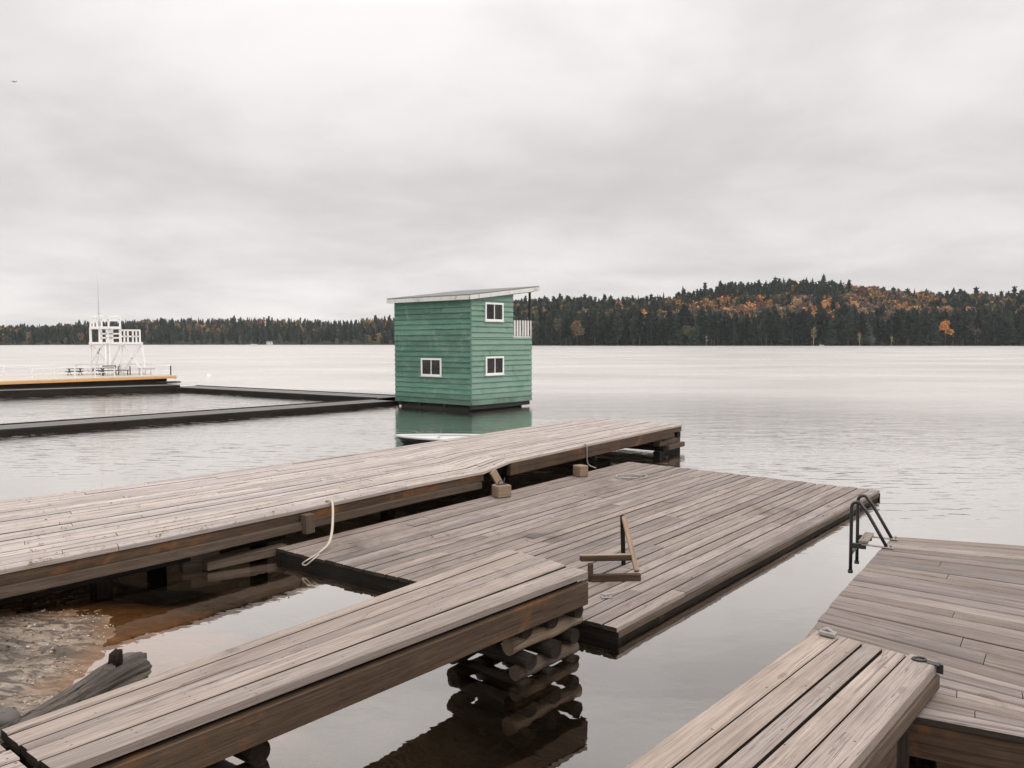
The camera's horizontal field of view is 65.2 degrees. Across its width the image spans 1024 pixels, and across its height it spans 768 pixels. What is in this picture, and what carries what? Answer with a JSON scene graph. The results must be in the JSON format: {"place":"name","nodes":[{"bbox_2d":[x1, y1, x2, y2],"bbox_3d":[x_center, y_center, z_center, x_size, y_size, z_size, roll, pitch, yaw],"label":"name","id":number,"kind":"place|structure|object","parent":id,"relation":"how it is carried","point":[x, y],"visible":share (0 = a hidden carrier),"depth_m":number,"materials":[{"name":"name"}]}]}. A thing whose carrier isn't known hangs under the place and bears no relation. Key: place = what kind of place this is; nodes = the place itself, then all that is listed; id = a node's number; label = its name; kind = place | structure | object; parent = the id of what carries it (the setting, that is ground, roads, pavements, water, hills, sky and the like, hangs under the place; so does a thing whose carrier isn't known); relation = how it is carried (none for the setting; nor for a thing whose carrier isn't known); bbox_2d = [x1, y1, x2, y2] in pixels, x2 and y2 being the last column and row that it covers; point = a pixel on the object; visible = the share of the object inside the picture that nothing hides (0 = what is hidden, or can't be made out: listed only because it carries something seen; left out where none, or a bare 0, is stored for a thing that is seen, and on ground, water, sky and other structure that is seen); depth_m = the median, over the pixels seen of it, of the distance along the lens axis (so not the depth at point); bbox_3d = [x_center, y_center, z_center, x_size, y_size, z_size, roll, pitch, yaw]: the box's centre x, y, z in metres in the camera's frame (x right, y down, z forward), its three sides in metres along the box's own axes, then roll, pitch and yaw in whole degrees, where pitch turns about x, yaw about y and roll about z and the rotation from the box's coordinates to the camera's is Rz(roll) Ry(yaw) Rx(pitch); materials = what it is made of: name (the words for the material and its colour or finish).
{"place":"outdoors","nodes":[
{"label":"outdoors","id":0,"kind":"place"},
{"bbox_2d":[0,360,1010,767],"bbox_3d":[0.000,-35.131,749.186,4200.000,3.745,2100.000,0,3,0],"label":"lakebed","id":1,"kind":"structure","parent":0,"point":[606,708],"depth_m":7.63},
{"bbox_2d":[0,707,20,726],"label":"stone","id":2,"kind":"object","parent":1,"relation":"on","point":[8,715],"visible":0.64,"depth_m":5.33,"materials":[{"name":"grey stone"}]},
{"bbox_2d":[0,745,26,767],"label":"shore landing","id":3,"kind":"object","parent":1,"relation":"on","point":[9,759],"visible":1,"depth_m":3.57,"materials":[{"name":"brown wood"}]},
{"bbox_2d":[0,616,94,714],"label":"leaf litter","id":4,"kind":"object","parent":1,"relation":"on","point":[27,680],"visible":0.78,"depth_m":6.59,"materials":[{"name":"brown plant"}]},
{"bbox_2d":[21,610,110,708],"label":"leaf litter","id":5,"kind":"object","parent":1,"relation":"on","point":[71,642],"visible":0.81,"depth_m":7.17,"materials":[{"name":"brown plant"}]},
{"bbox_2d":[0,648,151,744],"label":"driftwood log","id":6,"kind":"object","parent":1,"relation":"on","point":[118,669],"visible":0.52,"depth_m":5.70,"materials":[{"name":"wood"}]},
{"bbox_2d":[1,549,587,767],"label":"timber gangway","id":7,"kind":"object","parent":1,"relation":"on","point":[245,702],"visible":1,"depth_m":4.81,"materials":[{"name":"grey wood"}]},
{"bbox_2d":[0,418,684,603],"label":"timber pier","id":8,"kind":"structure","parent":1,"relation":"on","point":[264,490],"depth_m":10.61,"materials":[{"name":"grey wood"}]},
{"bbox_2d":[19,446,540,562],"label":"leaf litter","id":9,"kind":"object","parent":8,"relation":"on","point":[158,521],"visible":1,"depth_m":9.00,"materials":[{"name":"brown plant"}]},
{"bbox_2d":[302,499,333,565],"bbox_3d":[-2.296,1.780,9.740,0.227,0.499,1.445,0,3,-2],"label":"mooring rope","id":10,"kind":"object","parent":8,"relation":"hanging from","point":[332,528],"visible":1,"depth_m":9.70,"materials":[{"name":"beige fabric"}]},
{"bbox_2d":[490,468,502,483],"bbox_3d":[-0.251,1.537,13.033,0.266,0.321,0.094,-1,3,-26],"label":"leaning board","id":11,"kind":"object","parent":8,"relation":"attached to","point":[495,475],"visible":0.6,"depth_m":13.00,"materials":[{"name":"beige wood"}]},
{"bbox_2d":[626,627,943,767],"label":"timber ramp","id":12,"kind":"structure","parent":1,"relation":"on","point":[825,697],"depth_m":3.97,"materials":[{"name":"grey wood"}]},
{"bbox_2d":[804,537,1023,767],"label":"timber dock","id":13,"kind":"object","parent":1,"relation":"on","point":[955,609],"visible":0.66,"depth_m":5.60,"materials":[{"name":"grey wood"}]},
{"bbox_2d":[848,494,897,572],"bbox_3d":[3.623,1.511,8.016,0.407,0.732,0.456,2,3,32],"label":"swim ladder","id":14,"kind":"object","parent":13,"relation":"attached to","point":[865,538],"visible":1,"depth_m":7.95,"materials":[{"name":"black metal"}]},
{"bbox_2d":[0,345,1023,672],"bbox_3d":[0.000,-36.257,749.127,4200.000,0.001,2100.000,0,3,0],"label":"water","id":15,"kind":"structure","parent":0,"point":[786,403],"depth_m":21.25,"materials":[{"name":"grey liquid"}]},
{"bbox_2d":[0,364,176,388],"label":"swim platform","id":16,"kind":"structure","parent":15,"relation":"on","point":[74,379],"depth_m":48.02,"materials":[{"name":"orange paint"}]},
{"bbox_2d":[89,260,145,374],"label":"lifeguard tower","id":17,"kind":"structure","parent":16,"relation":"on","point":[109,337],"depth_m":51.87,"materials":[{"name":"white paint"}]},
{"bbox_2d":[0,384,179,396],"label":"floating walkway","id":18,"kind":"structure","parent":15,"relation":"on","point":[20,392],"depth_m":40.50,"materials":[{"name":"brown wood"}]},
{"bbox_2d":[0,399,398,436],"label":"floating walkway","id":19,"kind":"structure","parent":15,"relation":"on","point":[20,428],"depth_m":26.56,"materials":[{"name":"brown wood"}]},
{"bbox_2d":[180,550,219,570],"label":"wood block","id":20,"kind":"structure","parent":15,"relation":"in","point":[195,562],"depth_m":9.17,"materials":[{"name":"brown wood"}]},
{"bbox_2d":[203,543,286,570],"bbox_3d":[-3.129,2.034,9.425,0.976,0.139,0.140,-3,4,-41],"label":"sunken plank","id":21,"kind":"object","parent":15,"relation":"on","point":[237,558],"visible":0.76,"depth_m":9.33,"materials":[{"name":"brown wood"}]},
{"bbox_2d":[175,385,395,399],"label":"floating walkway","id":22,"kind":"structure","parent":15,"relation":"on","point":[327,395],"depth_m":38.93,"materials":[{"name":"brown wood"}]},
{"bbox_2d":[395,434,478,443],"bbox_3d":[-1.472,1.458,20.441,3.048,0.330,1.219,0,3,3],"label":"rowing boat","id":23,"kind":"object","parent":15,"relation":"on","point":[412,438],"visible":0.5,"depth_m":20.46,"materials":[{"name":"white plastic"}]},
{"bbox_2d":[387,286,539,412],"bbox_3d":[-1.971,-1.422,32.630,4.655,5.141,4.215,2,4,40],"label":"green hut","id":24,"kind":"object","parent":15,"relation":"in","point":[466,350],"visible":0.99,"depth_m":31.07,"materials":[{"name":"green wood"}]},
{"bbox_2d":[420,358,442,376],"bbox_3d":[-3.140,-0.638,31.161,1.200,0.730,0.090,2,4,40],"label":"window","id":25,"kind":"structure","parent":24,"relation":"in","point":[430,367],"depth_m":31.14,"materials":[{"name":"white paint"}]},
{"bbox_2d":[484,302,504,321],"bbox_3d":[-0.685,-2.745,30.694,0.090,0.740,1.130,2,4,40],"label":"window","id":26,"kind":"structure","parent":24,"relation":"in","point":[494,312],"depth_m":30.67,"materials":[{"name":"white paint"}]},
{"bbox_2d":[485,356,504,375],"bbox_3d":[-0.668,-0.689,30.813,0.090,0.740,1.130,2,4,40],"label":"window","id":27,"kind":"structure","parent":24,"relation":"in","point":[494,366],"depth_m":30.80,"materials":[{"name":"white paint"}]},
{"bbox_2d":[276,462,879,657],"bbox_3d":[1.720,2.002,11.599,4.941,0.299,8.747,2,4,37],"label":"floating dock","id":28,"kind":"object","parent":15,"relation":"on","point":[750,523],"visible":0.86,"depth_m":10.27,"materials":[{"name":"grey wood"}]},
{"bbox_2d":[492,478,510,497],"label":"mooring block","id":29,"kind":"structure","parent":28,"relation":"on","point":[502,490],"depth_m":12.69,"materials":[{"name":"brown wood"}]},
{"bbox_2d":[573,464,587,476],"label":"mooring block","id":30,"kind":"structure","parent":28,"relation":"on","point":[580,470],"depth_m":14.65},
{"bbox_2d":[579,515,640,581],"bbox_3d":[1.009,1.746,8.547,0.644,0.558,0.682,0,3,0],"label":"wooden stand","id":31,"kind":"object","parent":28,"relation":"on","point":[623,557],"visible":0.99,"depth_m":8.32,"materials":[{"name":"brown wood"}]},
{"bbox_2d":[616,473,647,478],"bbox_3d":[2.174,1.679,14.575,0.584,0.038,0.500,0,3,0],"label":"rope coil","id":32,"kind":"object","parent":28,"relation":"on","point":[631,477],"visible":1,"depth_m":14.51,"materials":[{"name":"grey fabric"}]},
{"bbox_2d":[0,328,1023,345],"bbox_3d":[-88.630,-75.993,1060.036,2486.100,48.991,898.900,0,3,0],"label":"hills","id":33,"kind":"structure","parent":0,"point":[390,341],"depth_m":730.67,"materials":[{"name":"green plant"}]},
{"bbox_2d":[0,274,1023,344],"bbox_3d":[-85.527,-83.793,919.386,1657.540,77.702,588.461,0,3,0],"label":"forest","id":34,"kind":"object","parent":33,"relation":"on","point":[728,295],"visible":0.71,"depth_m":856.77,"materials":[{"name":"green plant"}]},
{"bbox_2d":[537,320,548,343],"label":"spruce tree","id":35,"kind":"object","parent":33,"relation":"on","point":[541,337],"visible":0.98,"depth_m":713.29,"materials":[{"name":"green plant"}]},
{"bbox_2d":[550,316,559,344],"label":"spruce tree","id":36,"kind":"object","parent":33,"relation":"on","point":[552,340],"visible":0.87,"depth_m":697.48,"materials":[{"name":"green plant"}]},
{"bbox_2d":[553,316,562,344],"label":"autumn tree","id":37,"kind":"object","parent":33,"relation":"on","point":[558,325],"visible":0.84,"depth_m":693.78,"materials":[{"name":"green plant"}]},
{"bbox_2d":[560,314,571,344],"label":"pine tree","id":38,"kind":"object","parent":33,"relation":"on","point":[566,331],"visible":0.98,"depth_m":687.82,"materials":[{"name":"green plant"}]},
{"bbox_2d":[570,316,581,344],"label":"spruce tree","id":39,"kind":"object","parent":33,"relation":"on","point":[575,340],"visible":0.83,"depth_m":690.10,"materials":[{"name":"green plant"}]},
{"bbox_2d":[570,320,585,336],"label":"autumn tree","id":40,"kind":"object","parent":33,"relation":"on","point":[574,329],"visible":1,"depth_m":685.24,"materials":[{"name":"orange plant"}]},
{"bbox_2d":[579,323,592,344],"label":"spruce tree","id":41,"kind":"object","parent":33,"relation":"on","point":[584,339],"visible":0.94,"depth_m":688.04,"materials":[{"name":"green plant"}]},
{"bbox_2d":[581,313,591,344],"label":"pine tree","id":42,"kind":"object","parent":33,"relation":"on","point":[587,321],"visible":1,"depth_m":685.61,"materials":[{"name":"green plant"}]},
{"bbox_2d":[589,316,599,344],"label":"pine tree","id":43,"kind":"object","parent":33,"relation":"on","point":[593,329],"visible":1,"depth_m":682.88,"materials":[{"name":"green plant"}]},
{"bbox_2d":[601,321,609,344],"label":"pine tree","id":44,"kind":"object","parent":33,"relation":"on","point":[604,330],"visible":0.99,"depth_m":681.69,"materials":[{"name":"green plant"}]},
{"bbox_2d":[604,313,617,344],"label":"spruce tree","id":45,"kind":"object","parent":33,"relation":"on","point":[611,336],"visible":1,"depth_m":679.67,"materials":[{"name":"green plant"}]},
{"bbox_2d":[612,313,624,344],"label":"pine tree","id":46,"kind":"object","parent":33,"relation":"on","point":[618,325],"visible":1,"depth_m":679.37,"materials":[{"name":"green plant"}]},
{"bbox_2d":[622,320,630,344],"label":"pine tree","id":47,"kind":"object","parent":33,"relation":"on","point":[626,331],"visible":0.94,"depth_m":683.15,"materials":[{"name":"green plant"}]},
{"bbox_2d":[634,310,645,345],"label":"pine tree","id":48,"kind":"object","parent":33,"relation":"on","point":[640,323],"visible":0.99,"depth_m":674.20,"materials":[{"name":"green plant"}]},
{"bbox_2d":[644,310,656,333],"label":"pine tree","id":49,"kind":"object","parent":33,"relation":"on","point":[650,314],"visible":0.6,"depth_m":680.16,"materials":[{"name":"green plant"}]},
{"bbox_2d":[645,319,656,344],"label":"spruce tree","id":50,"kind":"object","parent":33,"relation":"on","point":[650,339],"visible":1,"depth_m":672.62,"materials":[{"name":"green plant"}]},
{"bbox_2d":[657,320,664,344],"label":"pine tree","id":51,"kind":"object","parent":33,"relation":"on","point":[660,331],"visible":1,"depth_m":671.38,"materials":[{"name":"green plant"}]},
{"bbox_2d":[667,311,683,345],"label":"spruce tree","id":52,"kind":"object","parent":33,"relation":"on","point":[677,337],"visible":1,"depth_m":667.30,"materials":[{"name":"green plant"}]},
{"bbox_2d":[678,304,689,342],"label":"pine tree","id":53,"kind":"object","parent":33,"relation":"on","point":[682,313],"visible":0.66,"depth_m":681.72,"materials":[{"name":"green plant"}]},
{"bbox_2d":[682,315,692,343],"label":"pine tree","id":54,"kind":"object","parent":33,"relation":"on","point":[686,318],"visible":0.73,"depth_m":672.80,"materials":[{"name":"green plant"}]},
{"bbox_2d":[681,325,694,338],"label":"autumn tree","id":55,"kind":"object","parent":33,"relation":"on","point":[687,330],"visible":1,"depth_m":666.51,"materials":[{"name":"yellow plant"}]},
{"bbox_2d":[689,319,700,345],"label":"spruce tree","id":56,"kind":"object","parent":33,"relation":"on","point":[694,338],"visible":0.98,"depth_m":664.50,"materials":[{"name":"green plant"}]},
{"bbox_2d":[696,317,704,338],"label":"pine tree","id":57,"kind":"object","parent":33,"relation":"on","point":[700,327],"visible":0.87,"depth_m":669.55,"materials":[{"name":"green plant"}]},
{"bbox_2d":[696,306,708,342],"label":"pine tree","id":58,"kind":"object","parent":33,"relation":"on","point":[704,316],"visible":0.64,"depth_m":678.42,"materials":[{"name":"green plant"}]},
{"bbox_2d":[706,318,715,344],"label":"pine tree","id":59,"kind":"object","parent":33,"relation":"on","point":[710,337],"visible":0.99,"depth_m":663.53,"materials":[{"name":"green plant"}]},
{"bbox_2d":[728,319,739,344],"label":"spruce tree","id":60,"kind":"object","parent":33,"relation":"on","point":[733,339],"visible":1,"depth_m":662.17,"materials":[{"name":"green plant"}]},
{"bbox_2d":[729,313,740,334],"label":"pine tree","id":61,"kind":"object","parent":33,"relation":"on","point":[735,316],"visible":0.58,"depth_m":668.34,"materials":[{"name":"green plant"}]},
{"bbox_2d":[740,318,751,344],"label":"pine tree","id":62,"kind":"object","parent":33,"relation":"on","point":[746,329],"visible":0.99,"depth_m":662.09,"materials":[{"name":"green plant"}]},
{"bbox_2d":[748,315,760,344],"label":"spruce tree","id":63,"kind":"object","parent":33,"relation":"on","point":[753,336],"visible":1,"depth_m":663.43,"materials":[{"name":"green plant"}]},
{"bbox_2d":[763,314,770,344],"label":"pine tree","id":64,"kind":"object","parent":33,"relation":"on","point":[766,318],"visible":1,"depth_m":660.98,"materials":[{"name":"green plant"}]},
{"bbox_2d":[767,319,778,343],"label":"spruce tree","id":65,"kind":"object","parent":33,"relation":"on","point":[775,339],"visible":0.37,"depth_m":667.85,"materials":[{"name":"green plant"}]},
{"bbox_2d":[771,303,780,326],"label":"spruce tree","id":66,"kind":"object","parent":33,"relation":"on","point":[775,313],"visible":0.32,"depth_m":689.83,"materials":[{"name":"green plant"}]},
{"bbox_2d":[776,318,787,344],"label":"spruce tree","id":67,"kind":"object","parent":33,"relation":"on","point":[782,337],"visible":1,"depth_m":661.05,"materials":[{"name":"green plant"}]},
{"bbox_2d":[774,313,791,342],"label":"spruce tree","id":68,"kind":"object","parent":33,"relation":"on","point":[785,323],"visible":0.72,"depth_m":665.27,"materials":[{"name":"green plant"}]},
{"bbox_2d":[785,313,799,343],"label":"pine tree","id":69,"kind":"object","parent":33,"relation":"on","point":[791,326],"visible":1,"depth_m":660.41,"materials":[{"name":"green plant"}]},
{"bbox_2d":[796,308,807,344],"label":"pine tree","id":70,"kind":"object","parent":33,"relation":"on","point":[802,317],"visible":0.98,"depth_m":663.68,"materials":[{"name":"green plant"}]},
{"bbox_2d":[800,319,812,344],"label":"spruce tree","id":71,"kind":"object","parent":33,"relation":"on","point":[806,339],"visible":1,"depth_m":659.54,"materials":[{"name":"green plant"}]},
{"bbox_2d":[806,315,816,344],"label":"pine tree","id":72,"kind":"object","parent":33,"relation":"on","point":[811,323],"visible":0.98,"depth_m":658.24,"materials":[{"name":"green plant"}]},
{"bbox_2d":[816,315,827,344],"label":"pine tree","id":73,"kind":"object","parent":33,"relation":"on","point":[822,327],"visible":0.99,"depth_m":657.77,"materials":[{"name":"green plant"}]},
{"bbox_2d":[825,314,837,344],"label":"spruce tree","id":74,"kind":"object","parent":33,"relation":"on","point":[830,338],"visible":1,"depth_m":657.94,"materials":[{"name":"green plant"}]},
{"bbox_2d":[835,321,845,344],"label":"spruce tree","id":75,"kind":"object","parent":33,"relation":"on","point":[839,336],"visible":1,"depth_m":656.95,"materials":[{"name":"green plant"}]},
{"bbox_2d":[839,304,848,318],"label":"pine tree","id":76,"kind":"object","parent":33,"relation":"on","point":[844,310],"visible":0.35,"depth_m":685.45,"materials":[{"name":"green plant"}]},
{"bbox_2d":[844,303,858,341],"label":"spruce tree","id":77,"kind":"object","parent":33,"relation":"on","point":[855,317],"visible":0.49,"depth_m":672.01,"materials":[{"name":"green plant"}]},
{"bbox_2d":[852,324,860,343],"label":"spruce tree","id":78,"kind":"object","parent":33,"relation":"on","point":[855,337],"visible":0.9,"depth_m":664.26,"materials":[{"name":"green plant"}]},
{"bbox_2d":[855,312,867,337],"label":"pine tree","id":79,"kind":"object","parent":33,"relation":"on","point":[861,325],"visible":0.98,"depth_m":657.38,"materials":[{"name":"green plant"}]},
{"bbox_2d":[858,319,875,345],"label":"spruce tree","id":80,"kind":"object","parent":33,"relation":"on","point":[867,338],"visible":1,"depth_m":655.28,"materials":[{"name":"green plant"}]},
{"bbox_2d":[865,309,875,343],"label":"spruce tree","id":81,"kind":"object","parent":33,"relation":"on","point":[870,321],"visible":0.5,"depth_m":661.89,"materials":[{"name":"green plant"}]},
{"bbox_2d":[872,314,879,343],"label":"pine tree","id":82,"kind":"object","parent":33,"relation":"on","point":[876,322],"visible":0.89,"depth_m":662.31,"materials":[{"name":"green plant"}]},
{"bbox_2d":[884,322,895,345],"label":"spruce tree","id":83,"kind":"object","parent":33,"relation":"on","point":[890,333],"visible":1,"depth_m":654.99,"materials":[{"name":"green plant"}]},
{"bbox_2d":[892,315,902,342],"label":"pine tree","id":84,"kind":"object","parent":33,"relation":"on","point":[897,322],"visible":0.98,"depth_m":658.79,"materials":[{"name":"green plant"}]},
{"bbox_2d":[901,320,911,343],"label":"pine tree","id":85,"kind":"object","parent":33,"relation":"on","point":[904,331],"visible":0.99,"depth_m":654.30,"materials":[{"name":"green plant"}]},
{"bbox_2d":[902,310,915,344],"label":"pine tree","id":86,"kind":"object","parent":33,"relation":"on","point":[908,319],"visible":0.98,"depth_m":652.66,"materials":[{"name":"green plant"}]},
{"bbox_2d":[912,317,923,344],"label":"spruce tree","id":87,"kind":"object","parent":33,"relation":"on","point":[918,338],"visible":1,"depth_m":652.48,"materials":[{"name":"green plant"}]},
{"bbox_2d":[924,313,942,345],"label":"spruce tree","id":88,"kind":"object","parent":33,"relation":"on","point":[933,335],"visible":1,"depth_m":650.87,"materials":[{"name":"green plant"}]},
{"bbox_2d":[939,319,953,345],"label":"autumn tree","id":89,"kind":"object","parent":33,"relation":"on","point":[944,326],"visible":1,"depth_m":649.90,"materials":[{"name":"orange plant"}]},
{"bbox_2d":[941,330,951,344],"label":"spruce tree","id":90,"kind":"object","parent":33,"relation":"on","point":[948,340],"visible":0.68,"depth_m":655.46,"materials":[{"name":"plant"}]},
{"bbox_2d":[948,318,958,344],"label":"pine tree","id":91,"kind":"object","parent":33,"relation":"on","point":[952,325],"visible":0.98,"depth_m":650.25,"materials":[{"name":"green plant"}]},
{"bbox_2d":[967,311,984,344],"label":"spruce tree","id":92,"kind":"object","parent":33,"relation":"on","point":[971,339],"visible":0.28,"depth_m":655.33,"materials":[{"name":"green plant"}]},
{"bbox_2d":[970,320,984,345],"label":"autumn tree","id":93,"kind":"object","parent":33,"relation":"on","point":[973,330],"visible":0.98,"depth_m":647.02,"materials":[{"name":"plant"}]},
{"bbox_2d":[971,312,985,345],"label":"pine tree","id":94,"kind":"object","parent":33,"relation":"on","point":[977,317],"visible":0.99,"depth_m":646.93,"materials":[{"name":"green plant"}]},
{"bbox_2d":[976,319,989,344],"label":"spruce tree","id":95,"kind":"object","parent":33,"relation":"on","point":[985,339],"visible":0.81,"depth_m":651.82,"materials":[{"name":"green plant"}]},
{"bbox_2d":[988,318,1000,345],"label":"spruce tree","id":96,"kind":"object","parent":33,"relation":"on","point":[994,338],"visible":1,"depth_m":645.74,"materials":[{"name":"green plant"}]},
{"bbox_2d":[993,316,1010,345],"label":"spruce tree","id":97,"kind":"object","parent":33,"relation":"on","point":[1004,337],"visible":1,"depth_m":644.46,"materials":[{"name":"green plant"}]},
{"bbox_2d":[1001,318,1012,345],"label":"pine tree","id":98,"kind":"object","parent":33,"relation":"on","point":[1009,330],"visible":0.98,"depth_m":643.88,"materials":[{"name":"green plant"}]},
{"bbox_2d":[1014,310,1023,343],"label":"pine tree","id":99,"kind":"object","parent":33,"relation":"on","point":[1018,320],"visible":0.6,"depth_m":651.57,"materials":[{"name":"green plant"}]},
{"bbox_2d":[1018,317,1023,345],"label":"pine tree","id":100,"kind":"object","parent":33,"relation":"on","point":[1021,332],"visible":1,"depth_m":644.62,"materials":[{"name":"green plant"}]},
{"bbox_2d":[0,0,1023,327],"label":"sky","id":101,"kind":"structure","parent":0,"point":[323,160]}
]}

